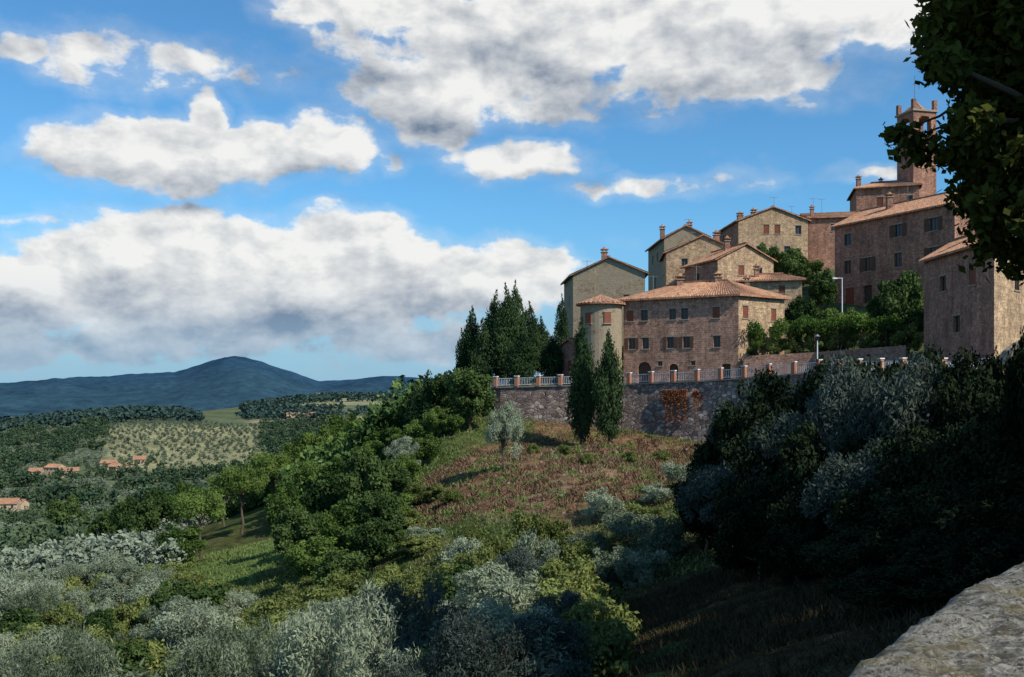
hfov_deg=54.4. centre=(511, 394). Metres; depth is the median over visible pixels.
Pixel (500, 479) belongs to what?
grass
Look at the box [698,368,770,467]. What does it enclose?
evergreen tree
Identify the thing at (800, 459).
evergreen tree
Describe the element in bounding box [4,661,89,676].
olive tree
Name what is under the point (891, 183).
roof
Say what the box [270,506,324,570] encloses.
oak tree
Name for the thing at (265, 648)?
olive tree
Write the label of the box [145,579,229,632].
oak tree
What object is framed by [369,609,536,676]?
olive tree
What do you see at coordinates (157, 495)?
oak tree
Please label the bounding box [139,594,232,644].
olive tree
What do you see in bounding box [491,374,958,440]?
retaining wall
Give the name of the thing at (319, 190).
sky
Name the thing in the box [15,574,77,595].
olive tree
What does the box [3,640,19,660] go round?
shrub
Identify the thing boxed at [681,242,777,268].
roof
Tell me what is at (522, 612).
shrub
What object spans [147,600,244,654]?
olive tree
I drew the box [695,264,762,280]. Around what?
windows and doors
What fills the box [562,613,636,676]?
shrub
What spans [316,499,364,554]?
green tree
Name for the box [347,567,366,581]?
shrub
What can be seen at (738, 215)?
chimney
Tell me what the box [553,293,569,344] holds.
cypress tree
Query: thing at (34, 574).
olive tree
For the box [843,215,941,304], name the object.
windows and doors
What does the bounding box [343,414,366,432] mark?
green tree
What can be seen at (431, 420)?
green tree
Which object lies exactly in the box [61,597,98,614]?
shrub
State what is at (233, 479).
stone pine
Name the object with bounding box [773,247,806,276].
oak tree
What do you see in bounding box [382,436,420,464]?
olive tree
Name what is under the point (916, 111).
bell tower
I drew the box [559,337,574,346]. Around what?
roof
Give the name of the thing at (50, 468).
farmhouse
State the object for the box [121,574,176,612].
olive tree
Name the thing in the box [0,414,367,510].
woodland
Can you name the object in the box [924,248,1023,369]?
walls
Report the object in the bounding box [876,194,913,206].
windows and doors
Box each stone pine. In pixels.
[165,481,205,526]
[170,487,228,559]
[205,474,239,526]
[211,463,269,533]
[249,451,297,493]
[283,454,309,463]
[287,460,325,513]
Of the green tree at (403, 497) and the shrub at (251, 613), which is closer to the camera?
the shrub at (251, 613)
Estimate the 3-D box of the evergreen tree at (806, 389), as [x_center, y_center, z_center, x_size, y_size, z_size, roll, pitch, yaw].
[13.261,2.703,42.234,3.609,8.816,5.026,0,0,10]
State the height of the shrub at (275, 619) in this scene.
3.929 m
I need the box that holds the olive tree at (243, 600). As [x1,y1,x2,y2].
[220,588,260,616]
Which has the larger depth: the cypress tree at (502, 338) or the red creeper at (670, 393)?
the cypress tree at (502, 338)
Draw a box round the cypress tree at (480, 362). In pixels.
[467,318,495,377]
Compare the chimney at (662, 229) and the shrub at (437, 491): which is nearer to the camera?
the shrub at (437, 491)
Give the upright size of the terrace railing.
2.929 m
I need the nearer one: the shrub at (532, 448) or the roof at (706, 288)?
the shrub at (532, 448)
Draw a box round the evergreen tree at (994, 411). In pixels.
[950,387,1006,491]
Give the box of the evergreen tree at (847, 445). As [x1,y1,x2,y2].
[825,429,916,532]
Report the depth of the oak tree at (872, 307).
99.65 m
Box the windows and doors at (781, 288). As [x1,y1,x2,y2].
[750,284,785,293]
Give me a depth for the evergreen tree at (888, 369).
37.48 m
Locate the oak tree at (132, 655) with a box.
[82,641,159,676]
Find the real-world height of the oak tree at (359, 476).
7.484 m
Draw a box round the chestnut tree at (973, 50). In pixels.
[878,0,1023,285]
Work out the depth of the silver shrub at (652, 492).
63.76 m
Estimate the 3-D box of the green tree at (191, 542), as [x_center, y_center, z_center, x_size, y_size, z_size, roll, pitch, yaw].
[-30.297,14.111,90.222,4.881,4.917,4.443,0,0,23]
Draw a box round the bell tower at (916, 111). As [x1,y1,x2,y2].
[895,76,938,196]
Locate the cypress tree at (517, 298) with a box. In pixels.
[509,280,527,359]
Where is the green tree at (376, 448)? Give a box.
[351,440,391,462]
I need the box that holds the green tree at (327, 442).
[310,431,349,456]
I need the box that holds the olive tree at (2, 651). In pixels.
[0,642,14,661]
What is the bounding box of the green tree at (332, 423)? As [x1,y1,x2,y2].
[326,412,353,435]
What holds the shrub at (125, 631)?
on the ground at (220, 389)
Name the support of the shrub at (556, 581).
on the ground at (220, 389)
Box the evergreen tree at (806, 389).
[780,354,830,533]
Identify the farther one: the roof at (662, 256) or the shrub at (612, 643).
the roof at (662, 256)
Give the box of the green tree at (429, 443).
[409,433,443,465]
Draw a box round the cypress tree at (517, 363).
[502,324,538,385]
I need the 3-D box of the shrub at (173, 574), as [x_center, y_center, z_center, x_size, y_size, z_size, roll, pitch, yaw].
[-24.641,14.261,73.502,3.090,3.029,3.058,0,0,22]
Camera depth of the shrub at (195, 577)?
70.99 m
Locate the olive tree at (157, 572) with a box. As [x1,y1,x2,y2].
[144,563,175,580]
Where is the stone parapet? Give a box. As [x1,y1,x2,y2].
[849,562,1023,676]
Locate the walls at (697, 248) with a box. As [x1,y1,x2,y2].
[662,236,723,286]
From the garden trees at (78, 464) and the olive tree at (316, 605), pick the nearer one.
the olive tree at (316, 605)
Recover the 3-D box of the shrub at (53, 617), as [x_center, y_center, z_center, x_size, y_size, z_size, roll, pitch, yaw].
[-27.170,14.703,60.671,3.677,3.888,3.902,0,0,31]
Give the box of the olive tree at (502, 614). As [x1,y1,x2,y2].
[443,594,575,676]
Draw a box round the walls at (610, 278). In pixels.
[564,258,644,360]
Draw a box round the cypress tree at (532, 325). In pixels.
[524,301,542,376]
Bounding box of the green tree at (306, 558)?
[283,534,347,579]
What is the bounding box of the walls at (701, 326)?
[624,296,783,383]
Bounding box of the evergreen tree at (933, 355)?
[871,341,962,418]
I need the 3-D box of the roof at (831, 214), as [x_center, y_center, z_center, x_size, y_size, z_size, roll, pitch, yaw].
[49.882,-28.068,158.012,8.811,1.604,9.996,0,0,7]
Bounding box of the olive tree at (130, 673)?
[103,657,167,676]
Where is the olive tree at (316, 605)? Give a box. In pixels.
[270,596,366,650]
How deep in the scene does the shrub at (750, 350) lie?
102.67 m
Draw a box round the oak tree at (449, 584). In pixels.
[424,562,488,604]
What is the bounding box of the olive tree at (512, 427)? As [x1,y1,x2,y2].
[484,400,524,469]
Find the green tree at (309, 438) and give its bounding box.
[298,424,336,455]
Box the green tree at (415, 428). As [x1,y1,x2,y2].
[403,418,434,439]
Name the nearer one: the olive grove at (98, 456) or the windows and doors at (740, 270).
the windows and doors at (740, 270)
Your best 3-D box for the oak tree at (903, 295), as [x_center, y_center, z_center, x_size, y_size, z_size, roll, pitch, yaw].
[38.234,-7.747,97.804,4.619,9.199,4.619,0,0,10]
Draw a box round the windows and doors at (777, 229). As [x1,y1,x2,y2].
[722,224,801,251]
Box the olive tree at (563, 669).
[484,610,598,676]
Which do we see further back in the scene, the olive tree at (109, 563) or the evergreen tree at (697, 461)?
the olive tree at (109, 563)
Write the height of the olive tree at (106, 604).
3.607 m
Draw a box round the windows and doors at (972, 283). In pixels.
[938,267,1020,333]
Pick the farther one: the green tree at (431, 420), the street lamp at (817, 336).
the green tree at (431, 420)
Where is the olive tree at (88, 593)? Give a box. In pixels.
[71,587,101,608]
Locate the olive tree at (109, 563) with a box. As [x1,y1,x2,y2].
[86,548,138,582]
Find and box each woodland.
[0,391,400,431]
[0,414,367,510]
[0,500,220,551]
[224,375,447,517]
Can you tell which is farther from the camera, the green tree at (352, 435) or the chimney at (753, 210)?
the chimney at (753, 210)
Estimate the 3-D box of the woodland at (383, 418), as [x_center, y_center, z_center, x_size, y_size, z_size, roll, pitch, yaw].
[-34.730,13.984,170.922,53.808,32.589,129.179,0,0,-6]
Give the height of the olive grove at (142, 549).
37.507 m
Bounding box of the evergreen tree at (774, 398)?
[738,366,797,484]
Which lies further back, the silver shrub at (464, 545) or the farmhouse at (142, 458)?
the farmhouse at (142, 458)
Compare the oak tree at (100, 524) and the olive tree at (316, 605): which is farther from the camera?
the oak tree at (100, 524)
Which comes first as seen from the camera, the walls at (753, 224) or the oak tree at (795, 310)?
the oak tree at (795, 310)
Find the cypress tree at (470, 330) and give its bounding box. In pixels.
[458,306,478,370]
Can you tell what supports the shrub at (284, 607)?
on the ground at (220, 389)
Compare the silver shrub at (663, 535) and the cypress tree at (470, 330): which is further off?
the cypress tree at (470, 330)
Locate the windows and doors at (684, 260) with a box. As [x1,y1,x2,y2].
[663,257,688,275]
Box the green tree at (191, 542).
[154,524,207,562]
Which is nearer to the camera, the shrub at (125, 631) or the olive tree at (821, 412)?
the olive tree at (821, 412)
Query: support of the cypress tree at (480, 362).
on the ground at (220, 389)
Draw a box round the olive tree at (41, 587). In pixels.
[15,582,63,598]
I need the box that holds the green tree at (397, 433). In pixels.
[384,427,410,444]
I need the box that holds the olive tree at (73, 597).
[44,590,89,615]
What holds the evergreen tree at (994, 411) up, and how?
on the ground at (220, 389)
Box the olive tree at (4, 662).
[0,641,43,676]
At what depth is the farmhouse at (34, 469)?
638.54 m
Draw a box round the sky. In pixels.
[0,0,961,382]
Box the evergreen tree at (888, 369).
[830,353,903,436]
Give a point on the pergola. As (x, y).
(856, 323)
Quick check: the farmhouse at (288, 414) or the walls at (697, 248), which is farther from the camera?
the farmhouse at (288, 414)
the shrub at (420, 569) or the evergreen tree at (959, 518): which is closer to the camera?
the evergreen tree at (959, 518)
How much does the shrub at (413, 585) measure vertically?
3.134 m
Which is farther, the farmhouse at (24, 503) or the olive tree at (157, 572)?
the farmhouse at (24, 503)
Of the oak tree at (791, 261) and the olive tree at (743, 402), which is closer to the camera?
the olive tree at (743, 402)
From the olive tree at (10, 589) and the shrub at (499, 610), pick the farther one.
the olive tree at (10, 589)
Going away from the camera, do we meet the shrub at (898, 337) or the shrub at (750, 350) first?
the shrub at (898, 337)
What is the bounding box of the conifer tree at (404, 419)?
[399,386,417,430]
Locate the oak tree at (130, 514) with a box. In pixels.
[105,494,161,537]
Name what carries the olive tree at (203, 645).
on the ground at (220, 389)
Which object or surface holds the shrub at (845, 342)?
on the ground at (220, 389)
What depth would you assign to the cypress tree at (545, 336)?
117.51 m
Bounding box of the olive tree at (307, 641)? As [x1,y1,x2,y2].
[263,576,424,676]
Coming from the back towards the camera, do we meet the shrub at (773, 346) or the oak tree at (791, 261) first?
the oak tree at (791, 261)
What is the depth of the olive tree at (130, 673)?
22.87 m
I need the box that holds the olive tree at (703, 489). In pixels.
[672,457,738,534]
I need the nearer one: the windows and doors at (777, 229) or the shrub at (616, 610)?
the shrub at (616, 610)
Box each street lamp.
[815,334,819,358]
[832,278,842,311]
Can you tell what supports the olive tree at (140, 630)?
on the ground at (220, 389)
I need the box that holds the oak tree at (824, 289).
[806,267,839,310]
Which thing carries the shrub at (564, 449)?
on the ground at (220, 389)
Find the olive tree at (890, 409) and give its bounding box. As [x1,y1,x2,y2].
[824,345,952,456]
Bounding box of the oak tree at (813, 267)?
[802,258,823,282]
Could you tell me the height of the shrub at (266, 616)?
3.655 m
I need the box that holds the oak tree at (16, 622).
[0,608,46,634]
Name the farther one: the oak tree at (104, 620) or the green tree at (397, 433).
the green tree at (397, 433)
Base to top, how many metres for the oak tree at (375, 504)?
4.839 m
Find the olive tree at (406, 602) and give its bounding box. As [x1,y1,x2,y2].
[345,569,453,674]
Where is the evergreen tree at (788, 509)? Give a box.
[764,474,842,580]
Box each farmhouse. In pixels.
[0,498,21,512]
[20,499,29,509]
[28,467,44,475]
[44,463,66,474]
[59,467,78,477]
[100,459,118,469]
[108,462,122,469]
[133,456,146,464]
[286,412,299,418]
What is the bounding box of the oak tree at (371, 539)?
[346,517,408,572]
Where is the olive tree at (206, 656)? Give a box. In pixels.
[157,618,266,676]
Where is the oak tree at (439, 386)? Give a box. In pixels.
[429,370,454,414]
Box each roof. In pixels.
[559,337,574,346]
[560,255,648,285]
[616,279,791,301]
[645,224,710,251]
[659,233,730,261]
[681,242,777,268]
[718,205,811,231]
[732,272,805,285]
[800,211,856,217]
[831,192,955,227]
[847,180,922,200]
[918,235,976,262]
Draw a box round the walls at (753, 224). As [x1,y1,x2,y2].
[719,207,807,259]
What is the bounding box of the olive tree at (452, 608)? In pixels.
[359,598,475,654]
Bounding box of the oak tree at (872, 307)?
[865,294,888,337]
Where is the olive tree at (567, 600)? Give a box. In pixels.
[528,590,607,662]
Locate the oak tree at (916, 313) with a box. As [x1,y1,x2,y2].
[903,304,923,352]
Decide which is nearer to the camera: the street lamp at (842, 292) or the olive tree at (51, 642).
the olive tree at (51, 642)
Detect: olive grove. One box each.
[0,422,310,524]
[0,513,228,577]
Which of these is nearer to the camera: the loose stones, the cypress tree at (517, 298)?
the loose stones
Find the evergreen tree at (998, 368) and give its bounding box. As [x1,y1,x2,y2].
[953,345,1008,419]
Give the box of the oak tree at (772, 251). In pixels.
[758,242,780,272]
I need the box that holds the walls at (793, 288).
[737,280,801,338]
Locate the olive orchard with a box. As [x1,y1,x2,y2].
[102,418,258,466]
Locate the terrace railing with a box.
[492,357,988,388]
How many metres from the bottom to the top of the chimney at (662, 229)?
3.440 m
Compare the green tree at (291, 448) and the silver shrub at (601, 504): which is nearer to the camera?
the silver shrub at (601, 504)
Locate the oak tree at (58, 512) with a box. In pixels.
[44,493,88,528]
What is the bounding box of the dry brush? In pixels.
[407,428,696,523]
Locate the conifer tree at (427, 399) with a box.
[404,369,447,424]
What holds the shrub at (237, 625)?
on the ground at (220, 389)
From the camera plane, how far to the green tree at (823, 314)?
104.86 m
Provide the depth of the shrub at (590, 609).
25.07 m
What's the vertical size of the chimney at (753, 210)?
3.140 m
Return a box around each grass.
[141,381,727,608]
[411,429,701,521]
[570,555,1002,676]
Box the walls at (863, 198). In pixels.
[850,185,918,212]
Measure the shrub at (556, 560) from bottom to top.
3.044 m
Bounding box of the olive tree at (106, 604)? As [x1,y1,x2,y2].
[78,596,118,626]
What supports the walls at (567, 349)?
on the ground at (220, 389)
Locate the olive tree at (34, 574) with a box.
[22,569,42,581]
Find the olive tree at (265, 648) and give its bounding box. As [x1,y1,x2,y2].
[235,614,300,676]
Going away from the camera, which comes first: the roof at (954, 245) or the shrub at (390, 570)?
the shrub at (390, 570)
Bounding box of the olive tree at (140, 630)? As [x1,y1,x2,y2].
[113,623,171,646]
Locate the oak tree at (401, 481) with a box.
[388,466,418,495]
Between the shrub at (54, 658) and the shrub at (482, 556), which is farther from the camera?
the shrub at (482, 556)
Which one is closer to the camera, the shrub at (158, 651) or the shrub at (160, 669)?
the shrub at (160, 669)
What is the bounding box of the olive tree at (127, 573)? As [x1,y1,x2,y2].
[90,559,152,607]
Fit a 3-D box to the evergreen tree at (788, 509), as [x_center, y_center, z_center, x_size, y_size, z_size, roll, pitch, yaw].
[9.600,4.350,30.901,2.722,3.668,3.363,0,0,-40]
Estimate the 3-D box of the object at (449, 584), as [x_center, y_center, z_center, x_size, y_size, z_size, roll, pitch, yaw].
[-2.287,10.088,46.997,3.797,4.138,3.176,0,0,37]
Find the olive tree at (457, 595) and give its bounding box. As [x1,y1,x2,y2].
[437,584,478,612]
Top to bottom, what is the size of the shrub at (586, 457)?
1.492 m
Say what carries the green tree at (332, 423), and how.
on the ground at (220, 389)
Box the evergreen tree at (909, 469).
[861,418,973,523]
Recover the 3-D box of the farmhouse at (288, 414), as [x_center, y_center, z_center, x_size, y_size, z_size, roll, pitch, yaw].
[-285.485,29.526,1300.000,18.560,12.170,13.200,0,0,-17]
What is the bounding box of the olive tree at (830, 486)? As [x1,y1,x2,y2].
[798,434,900,567]
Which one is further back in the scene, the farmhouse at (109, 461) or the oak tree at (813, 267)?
the farmhouse at (109, 461)
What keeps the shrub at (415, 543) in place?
on the ground at (220, 389)
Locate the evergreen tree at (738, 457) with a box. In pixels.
[712,412,784,508]
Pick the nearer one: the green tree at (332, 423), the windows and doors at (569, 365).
the windows and doors at (569, 365)
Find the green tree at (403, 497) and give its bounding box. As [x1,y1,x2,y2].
[388,492,412,517]
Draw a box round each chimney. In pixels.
[600,247,608,259]
[659,224,665,237]
[675,273,684,285]
[712,230,719,239]
[712,271,722,281]
[723,236,730,249]
[736,211,743,218]
[743,275,750,285]
[750,208,757,213]
[753,263,760,276]
[809,205,814,215]
[855,175,861,186]
[884,192,894,208]
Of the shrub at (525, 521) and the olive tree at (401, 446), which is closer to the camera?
the shrub at (525, 521)
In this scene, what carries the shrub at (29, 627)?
on the ground at (220, 389)
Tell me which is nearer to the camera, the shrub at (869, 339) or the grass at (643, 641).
the grass at (643, 641)
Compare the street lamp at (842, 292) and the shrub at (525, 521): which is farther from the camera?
the street lamp at (842, 292)
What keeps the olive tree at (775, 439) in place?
on the ground at (220, 389)
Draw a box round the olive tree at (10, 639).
[0,631,27,647]
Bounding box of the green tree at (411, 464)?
[392,453,421,476]
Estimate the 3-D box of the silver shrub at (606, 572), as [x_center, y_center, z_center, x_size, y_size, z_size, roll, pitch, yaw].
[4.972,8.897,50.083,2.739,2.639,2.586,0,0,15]
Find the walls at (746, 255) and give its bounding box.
[685,245,772,280]
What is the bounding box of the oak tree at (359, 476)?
[339,448,397,509]
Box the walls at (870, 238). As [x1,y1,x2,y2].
[835,203,969,306]
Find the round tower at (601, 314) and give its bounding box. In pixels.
[576,295,625,382]
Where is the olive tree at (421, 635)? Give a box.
[275,595,450,676]
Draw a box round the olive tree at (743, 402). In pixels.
[705,379,772,482]
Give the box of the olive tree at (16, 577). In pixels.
[0,568,34,588]
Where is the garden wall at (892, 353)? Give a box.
[743,345,906,376]
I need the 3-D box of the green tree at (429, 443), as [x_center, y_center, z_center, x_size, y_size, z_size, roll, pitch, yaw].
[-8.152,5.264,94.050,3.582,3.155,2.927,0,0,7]
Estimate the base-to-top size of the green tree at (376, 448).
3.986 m
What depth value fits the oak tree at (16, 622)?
57.01 m
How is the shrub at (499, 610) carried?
on the ground at (220, 389)
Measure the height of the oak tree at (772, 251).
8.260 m
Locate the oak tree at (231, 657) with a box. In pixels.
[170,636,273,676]
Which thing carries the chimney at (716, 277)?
on the roof at (706, 288)
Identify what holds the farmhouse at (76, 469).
on the ground at (220, 389)
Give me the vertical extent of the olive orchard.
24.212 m
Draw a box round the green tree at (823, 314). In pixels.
[814,307,837,320]
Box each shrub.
[0,621,45,644]
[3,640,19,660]
[37,600,83,630]
[44,654,68,666]
[60,584,86,597]
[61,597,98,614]
[62,575,85,590]
[80,624,107,640]
[86,630,113,644]
[89,571,124,592]
[109,634,163,650]
[110,594,153,632]
[112,602,134,622]
[115,627,131,637]
[139,639,177,673]
[143,563,153,571]
[149,656,192,676]
[151,564,185,572]
[165,561,184,568]
[169,570,203,579]
[173,570,203,584]
[199,578,219,586]
[209,581,237,589]
[218,617,261,644]
[221,608,260,636]
[235,624,258,640]
[239,601,269,620]
[244,592,301,622]
[244,614,274,626]
[255,610,291,647]
[259,607,306,634]
[273,581,297,602]
[277,598,319,615]
[283,585,324,601]
[293,582,348,604]
[295,575,316,590]
[314,549,371,587]
[323,569,364,593]
[323,585,381,602]
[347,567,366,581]
[365,576,392,593]
[377,563,406,581]
[390,573,426,601]
[396,533,442,552]
[399,569,424,593]
[400,506,425,528]
[403,481,429,505]
[403,565,433,578]
[407,526,447,538]
[413,644,439,672]
[418,560,458,597]
[422,483,447,500]
[439,488,464,503]
[439,535,481,563]
[451,552,468,564]
[452,521,485,552]
[461,544,503,570]
[478,532,516,566]
[478,605,528,618]
[503,508,550,559]
[511,604,535,614]
[512,528,563,577]
[512,574,578,609]
[526,443,540,453]
[528,585,563,605]
[529,554,612,600]
[529,557,569,587]
[541,516,572,550]
[556,596,634,659]
[557,444,571,454]
[557,584,641,637]
[558,538,597,568]
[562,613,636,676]
[563,529,607,552]
[578,452,594,464]
[581,487,625,520]
[591,546,635,589]
[601,508,659,543]
[612,545,671,588]
[621,450,638,462]
[625,504,666,522]
[629,515,688,557]
[639,482,673,503]
[652,449,670,460]
[659,460,690,481]
[746,347,757,355]
[761,335,785,354]
[780,331,805,352]
[803,331,832,352]
[824,329,856,350]
[851,327,884,348]
[869,319,890,346]
[887,320,923,352]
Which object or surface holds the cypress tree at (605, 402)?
on the ground at (220, 389)
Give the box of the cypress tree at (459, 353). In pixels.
[453,328,464,369]
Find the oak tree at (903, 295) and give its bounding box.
[877,269,923,334]
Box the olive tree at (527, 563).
[486,547,544,586]
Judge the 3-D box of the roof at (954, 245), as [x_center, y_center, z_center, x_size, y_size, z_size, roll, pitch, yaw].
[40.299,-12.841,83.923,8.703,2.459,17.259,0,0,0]
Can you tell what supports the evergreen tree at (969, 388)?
on the ground at (220, 389)
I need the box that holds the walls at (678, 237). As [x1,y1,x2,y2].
[648,226,701,290]
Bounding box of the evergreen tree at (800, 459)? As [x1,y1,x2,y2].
[754,418,841,538]
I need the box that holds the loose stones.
[461,439,687,513]
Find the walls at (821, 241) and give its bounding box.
[808,217,847,269]
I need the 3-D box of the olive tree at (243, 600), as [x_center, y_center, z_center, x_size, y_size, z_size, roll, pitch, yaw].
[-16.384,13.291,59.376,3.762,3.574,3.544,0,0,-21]
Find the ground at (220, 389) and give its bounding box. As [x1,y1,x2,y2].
[0,269,1011,676]
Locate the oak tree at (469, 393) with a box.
[443,366,498,430]
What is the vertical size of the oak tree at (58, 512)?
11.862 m
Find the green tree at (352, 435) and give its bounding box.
[341,432,370,456]
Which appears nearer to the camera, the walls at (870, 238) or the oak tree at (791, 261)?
the walls at (870, 238)
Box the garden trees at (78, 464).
[18,453,154,480]
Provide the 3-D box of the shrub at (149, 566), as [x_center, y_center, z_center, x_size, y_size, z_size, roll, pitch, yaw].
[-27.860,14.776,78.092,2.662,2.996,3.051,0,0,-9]
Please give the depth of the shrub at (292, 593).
57.13 m
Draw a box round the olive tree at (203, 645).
[178,635,224,662]
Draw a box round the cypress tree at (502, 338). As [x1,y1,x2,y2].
[487,282,520,384]
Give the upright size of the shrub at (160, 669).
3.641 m
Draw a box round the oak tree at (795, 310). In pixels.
[784,294,817,352]
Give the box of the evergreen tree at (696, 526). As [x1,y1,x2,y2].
[670,466,723,554]
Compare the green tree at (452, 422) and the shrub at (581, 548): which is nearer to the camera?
the shrub at (581, 548)
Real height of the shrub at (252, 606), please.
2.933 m
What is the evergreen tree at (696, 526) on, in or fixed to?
on the ground at (220, 389)
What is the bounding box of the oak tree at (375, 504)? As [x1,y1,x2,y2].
[354,489,407,553]
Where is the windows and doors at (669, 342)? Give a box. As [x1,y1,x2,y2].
[625,304,776,382]
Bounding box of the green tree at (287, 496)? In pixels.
[263,480,306,543]
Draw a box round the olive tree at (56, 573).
[38,559,94,586]
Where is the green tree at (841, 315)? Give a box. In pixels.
[832,308,861,349]
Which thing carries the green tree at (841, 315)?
on the ground at (220, 389)
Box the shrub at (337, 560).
[314,549,371,587]
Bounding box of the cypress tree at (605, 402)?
[591,328,626,444]
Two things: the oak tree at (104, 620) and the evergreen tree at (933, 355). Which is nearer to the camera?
the evergreen tree at (933, 355)
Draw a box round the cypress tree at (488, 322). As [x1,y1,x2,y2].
[483,289,503,382]
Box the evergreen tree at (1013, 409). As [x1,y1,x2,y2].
[997,326,1023,493]
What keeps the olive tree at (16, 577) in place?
on the ground at (220, 389)
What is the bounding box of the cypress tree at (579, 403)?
[564,315,596,444]
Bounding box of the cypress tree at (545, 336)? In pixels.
[536,316,550,375]
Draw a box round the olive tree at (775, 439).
[745,408,826,489]
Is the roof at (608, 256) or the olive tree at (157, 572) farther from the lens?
the roof at (608, 256)
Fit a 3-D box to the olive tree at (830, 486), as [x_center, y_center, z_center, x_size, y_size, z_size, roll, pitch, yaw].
[10.149,3.463,29.244,3.444,4.650,3.559,0,0,-34]
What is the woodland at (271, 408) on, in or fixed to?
on the ground at (220, 389)
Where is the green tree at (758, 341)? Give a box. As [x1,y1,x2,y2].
[748,324,766,354]
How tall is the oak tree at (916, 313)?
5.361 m
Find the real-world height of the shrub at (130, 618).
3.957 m
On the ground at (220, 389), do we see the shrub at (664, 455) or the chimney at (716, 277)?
the shrub at (664, 455)
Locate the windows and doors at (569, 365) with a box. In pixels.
[566,359,571,371]
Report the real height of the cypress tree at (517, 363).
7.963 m
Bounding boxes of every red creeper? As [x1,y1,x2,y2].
[662,389,688,422]
[691,390,700,409]
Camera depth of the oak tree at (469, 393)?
98.78 m
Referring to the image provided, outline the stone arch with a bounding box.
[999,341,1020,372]
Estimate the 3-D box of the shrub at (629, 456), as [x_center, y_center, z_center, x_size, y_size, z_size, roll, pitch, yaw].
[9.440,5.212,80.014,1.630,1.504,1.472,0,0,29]
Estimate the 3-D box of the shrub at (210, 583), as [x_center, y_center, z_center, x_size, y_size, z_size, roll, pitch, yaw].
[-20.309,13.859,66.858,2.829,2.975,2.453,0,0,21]
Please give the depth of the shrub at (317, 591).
55.10 m
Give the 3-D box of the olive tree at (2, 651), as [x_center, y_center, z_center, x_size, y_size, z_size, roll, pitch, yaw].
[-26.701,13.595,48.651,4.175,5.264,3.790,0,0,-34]
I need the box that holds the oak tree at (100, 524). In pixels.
[84,509,116,537]
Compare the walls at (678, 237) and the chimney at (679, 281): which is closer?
the chimney at (679, 281)
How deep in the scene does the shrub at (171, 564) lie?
77.44 m
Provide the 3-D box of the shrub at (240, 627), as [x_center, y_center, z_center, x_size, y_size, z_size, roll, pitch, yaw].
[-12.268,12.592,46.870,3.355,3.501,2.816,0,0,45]
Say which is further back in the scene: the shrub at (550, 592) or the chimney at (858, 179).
the chimney at (858, 179)
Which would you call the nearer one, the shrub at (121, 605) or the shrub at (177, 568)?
the shrub at (121, 605)
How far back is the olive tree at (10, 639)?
52.85 m
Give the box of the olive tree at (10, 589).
[0,575,36,611]
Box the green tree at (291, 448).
[280,437,310,457]
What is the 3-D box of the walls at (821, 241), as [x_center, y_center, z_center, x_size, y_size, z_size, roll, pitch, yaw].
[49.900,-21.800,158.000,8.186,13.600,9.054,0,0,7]
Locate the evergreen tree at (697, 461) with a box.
[685,435,722,541]
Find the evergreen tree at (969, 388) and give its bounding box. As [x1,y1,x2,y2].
[915,345,1004,441]
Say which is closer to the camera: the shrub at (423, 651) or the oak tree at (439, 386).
the shrub at (423, 651)
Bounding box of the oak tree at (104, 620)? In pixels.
[82,608,118,638]
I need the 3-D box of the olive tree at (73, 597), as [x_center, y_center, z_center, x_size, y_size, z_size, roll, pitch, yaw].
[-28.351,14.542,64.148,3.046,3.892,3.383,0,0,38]
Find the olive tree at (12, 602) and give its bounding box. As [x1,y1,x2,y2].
[0,587,63,626]
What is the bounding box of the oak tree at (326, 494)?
[297,474,342,540]
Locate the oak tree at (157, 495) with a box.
[139,487,180,531]
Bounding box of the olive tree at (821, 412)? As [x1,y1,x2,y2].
[785,344,888,458]
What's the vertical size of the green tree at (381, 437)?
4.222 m
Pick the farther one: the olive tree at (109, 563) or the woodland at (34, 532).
the woodland at (34, 532)
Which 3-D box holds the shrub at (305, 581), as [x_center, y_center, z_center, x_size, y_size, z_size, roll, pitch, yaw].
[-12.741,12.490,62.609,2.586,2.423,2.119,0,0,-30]
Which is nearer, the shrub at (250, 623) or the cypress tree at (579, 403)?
the shrub at (250, 623)
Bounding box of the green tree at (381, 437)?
[363,424,397,450]
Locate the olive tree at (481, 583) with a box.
[449,559,566,614]
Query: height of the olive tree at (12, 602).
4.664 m
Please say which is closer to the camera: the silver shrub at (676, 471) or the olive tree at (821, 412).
the olive tree at (821, 412)
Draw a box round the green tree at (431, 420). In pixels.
[422,406,450,436]
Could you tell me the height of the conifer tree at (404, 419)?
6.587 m
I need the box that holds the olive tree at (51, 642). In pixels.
[15,622,96,661]
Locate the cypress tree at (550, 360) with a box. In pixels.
[538,335,565,381]
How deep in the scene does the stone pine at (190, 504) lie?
97.13 m
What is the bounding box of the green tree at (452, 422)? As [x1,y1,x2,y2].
[437,412,466,434]
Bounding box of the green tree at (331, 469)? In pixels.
[318,457,346,480]
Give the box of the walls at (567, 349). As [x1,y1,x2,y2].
[558,341,577,382]
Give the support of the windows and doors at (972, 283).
attached to the walls at (991, 314)
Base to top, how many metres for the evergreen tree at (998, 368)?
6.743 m
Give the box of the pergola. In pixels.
[746,309,903,354]
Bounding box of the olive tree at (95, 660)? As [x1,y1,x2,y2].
[5,619,123,676]
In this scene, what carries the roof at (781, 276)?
on the walls at (793, 288)
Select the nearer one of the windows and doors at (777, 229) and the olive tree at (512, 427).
the olive tree at (512, 427)
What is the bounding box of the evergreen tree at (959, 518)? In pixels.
[924,466,1023,564]
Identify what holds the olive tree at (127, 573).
on the ground at (220, 389)

